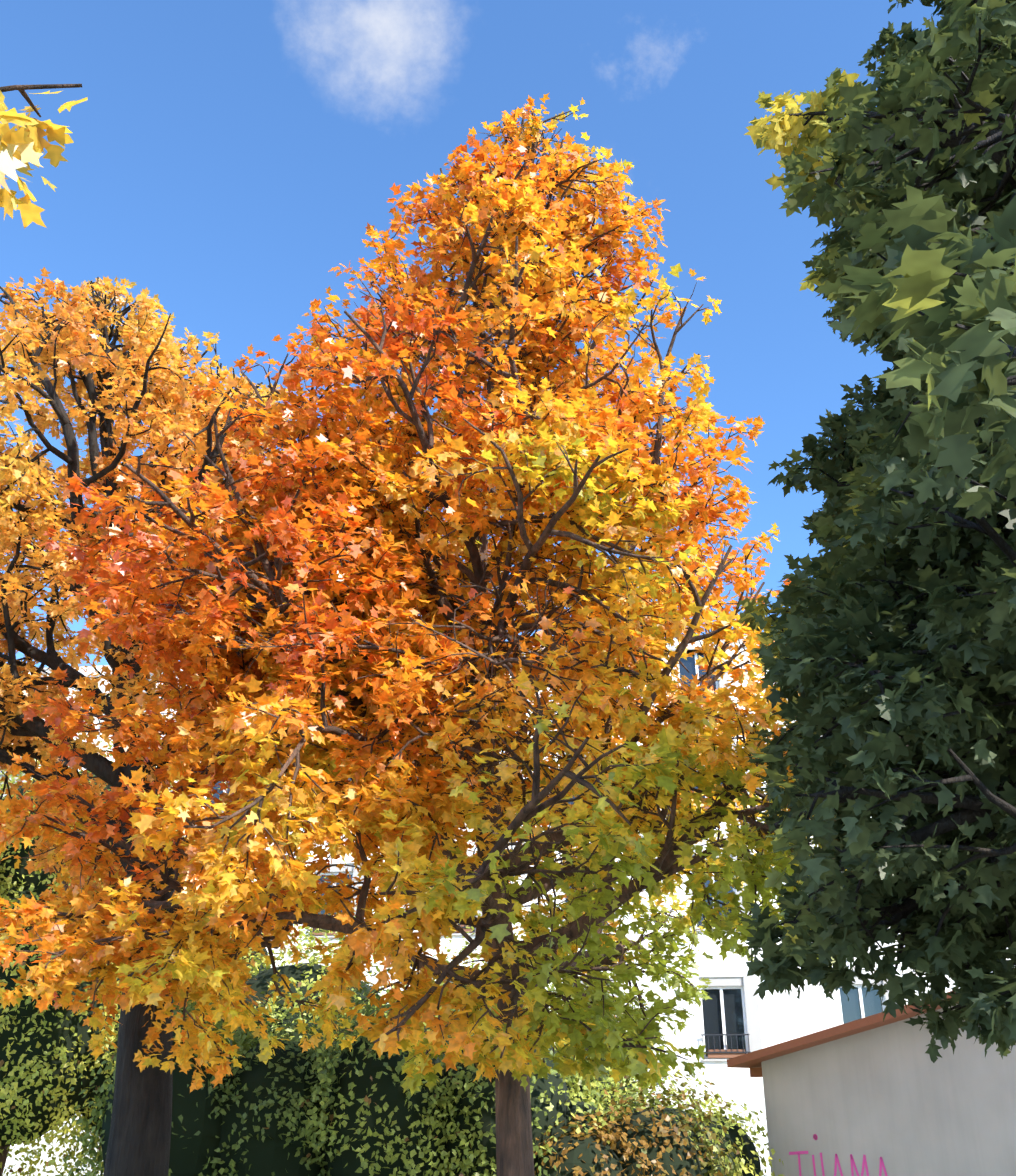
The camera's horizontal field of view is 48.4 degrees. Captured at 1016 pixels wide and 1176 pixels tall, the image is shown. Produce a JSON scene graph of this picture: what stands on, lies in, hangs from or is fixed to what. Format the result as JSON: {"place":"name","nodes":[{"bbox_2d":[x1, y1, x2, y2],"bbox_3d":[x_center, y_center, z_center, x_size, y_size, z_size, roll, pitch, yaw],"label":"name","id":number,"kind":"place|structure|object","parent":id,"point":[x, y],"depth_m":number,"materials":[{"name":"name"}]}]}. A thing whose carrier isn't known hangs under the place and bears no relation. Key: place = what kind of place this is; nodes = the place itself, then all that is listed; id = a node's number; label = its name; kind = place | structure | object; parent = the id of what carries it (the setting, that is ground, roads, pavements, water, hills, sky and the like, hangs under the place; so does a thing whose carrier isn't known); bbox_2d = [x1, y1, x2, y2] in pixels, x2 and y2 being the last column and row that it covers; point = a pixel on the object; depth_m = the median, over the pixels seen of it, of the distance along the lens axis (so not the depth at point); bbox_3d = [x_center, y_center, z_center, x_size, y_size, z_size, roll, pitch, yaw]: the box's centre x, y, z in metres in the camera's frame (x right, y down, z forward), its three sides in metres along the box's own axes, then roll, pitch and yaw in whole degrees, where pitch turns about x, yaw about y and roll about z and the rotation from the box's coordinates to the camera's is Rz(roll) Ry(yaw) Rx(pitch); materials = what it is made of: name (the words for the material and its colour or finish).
{"place":"outdoors","nodes":[
{"label":"outdoors","id":0,"kind":"place"},
{"bbox_2d":[0,84,87,228],"bbox_3d":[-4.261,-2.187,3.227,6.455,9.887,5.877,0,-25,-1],"label":"maple","id":1,"kind":"object","parent":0,"point":[25,143],"depth_m":3.59,"materials":[{"name":"yellow plant"}]},
{"bbox_2d":[0,694,371,1175],"bbox_3d":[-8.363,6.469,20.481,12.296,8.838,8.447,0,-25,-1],"label":"green tree","id":2,"kind":"object","parent":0,"point":[56,1033],"depth_m":18.64,"materials":[{"name":"green plant"}]},
{"bbox_2d":[0,267,416,1175],"bbox_3d":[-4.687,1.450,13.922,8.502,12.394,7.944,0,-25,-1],"label":"maple","id":3,"kind":"object","parent":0,"point":[72,313],"depth_m":13.16,"materials":[{"name":"orange plant"}]},
{"bbox_2d":[56,940,607,1175],"bbox_3d":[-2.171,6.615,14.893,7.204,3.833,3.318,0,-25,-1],"label":"hedge","id":4,"kind":"object","parent":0,"point":[268,1156],"depth_m":14.07,"materials":[{"name":"green plant"}]},
{"bbox_2d":[0,93,834,1175],"bbox_3d":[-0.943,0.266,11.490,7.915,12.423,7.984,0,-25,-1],"label":"maple","id":5,"kind":"object","parent":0,"point":[218,889],"depth_m":9.49,"materials":[{"name":"orange plant"}]},
{"bbox_2d":[181,881,671,1175],"bbox_3d":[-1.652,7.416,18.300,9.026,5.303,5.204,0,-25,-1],"label":"tree","id":6,"kind":"object","parent":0,"point":[312,960],"depth_m":17.96,"materials":[{"name":"green plant"}]},
{"bbox_2d":[0,0,943,668],"label":"sky","id":7,"kind":"structure","parent":0,"point":[224,157],"materials":[{"name":"blue"}]},
{"bbox_2d":[0,636,1014,1175],"bbox_3d":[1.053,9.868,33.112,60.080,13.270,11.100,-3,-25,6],"label":"building","id":8,"kind":"structure","parent":0,"point":[734,1018],"depth_m":26.58,"materials":[{"name":"paint"}]},
{"bbox_2d":[443,1062,783,1175],"bbox_3d":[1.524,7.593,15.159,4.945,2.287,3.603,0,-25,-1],"label":"hedge","id":9,"kind":"object","parent":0,"point":[704,1107],"depth_m":14.95,"materials":[{"name":"green plant"}]},
{"bbox_2d":[533,1071,749,1175],"bbox_3d":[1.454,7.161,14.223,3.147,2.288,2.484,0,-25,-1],"label":"shrub","id":10,"kind":"object","parent":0,"point":[601,1135],"depth_m":13.85,"materials":[{"name":"plant"}]},
{"bbox_2d":[727,991,1015,1175],"bbox_3d":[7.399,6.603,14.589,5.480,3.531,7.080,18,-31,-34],"label":"garage","id":11,"kind":"structure","parent":0,"point":[874,1095],"depth_m":14.08,"materials":[{"name":"paint"}]},
{"bbox_2d":[737,0,1015,1062],"bbox_3d":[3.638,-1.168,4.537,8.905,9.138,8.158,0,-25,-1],"label":"maple","id":12,"kind":"object","parent":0,"point":[927,248],"depth_m":4.10,"materials":[{"name":"green plant"}]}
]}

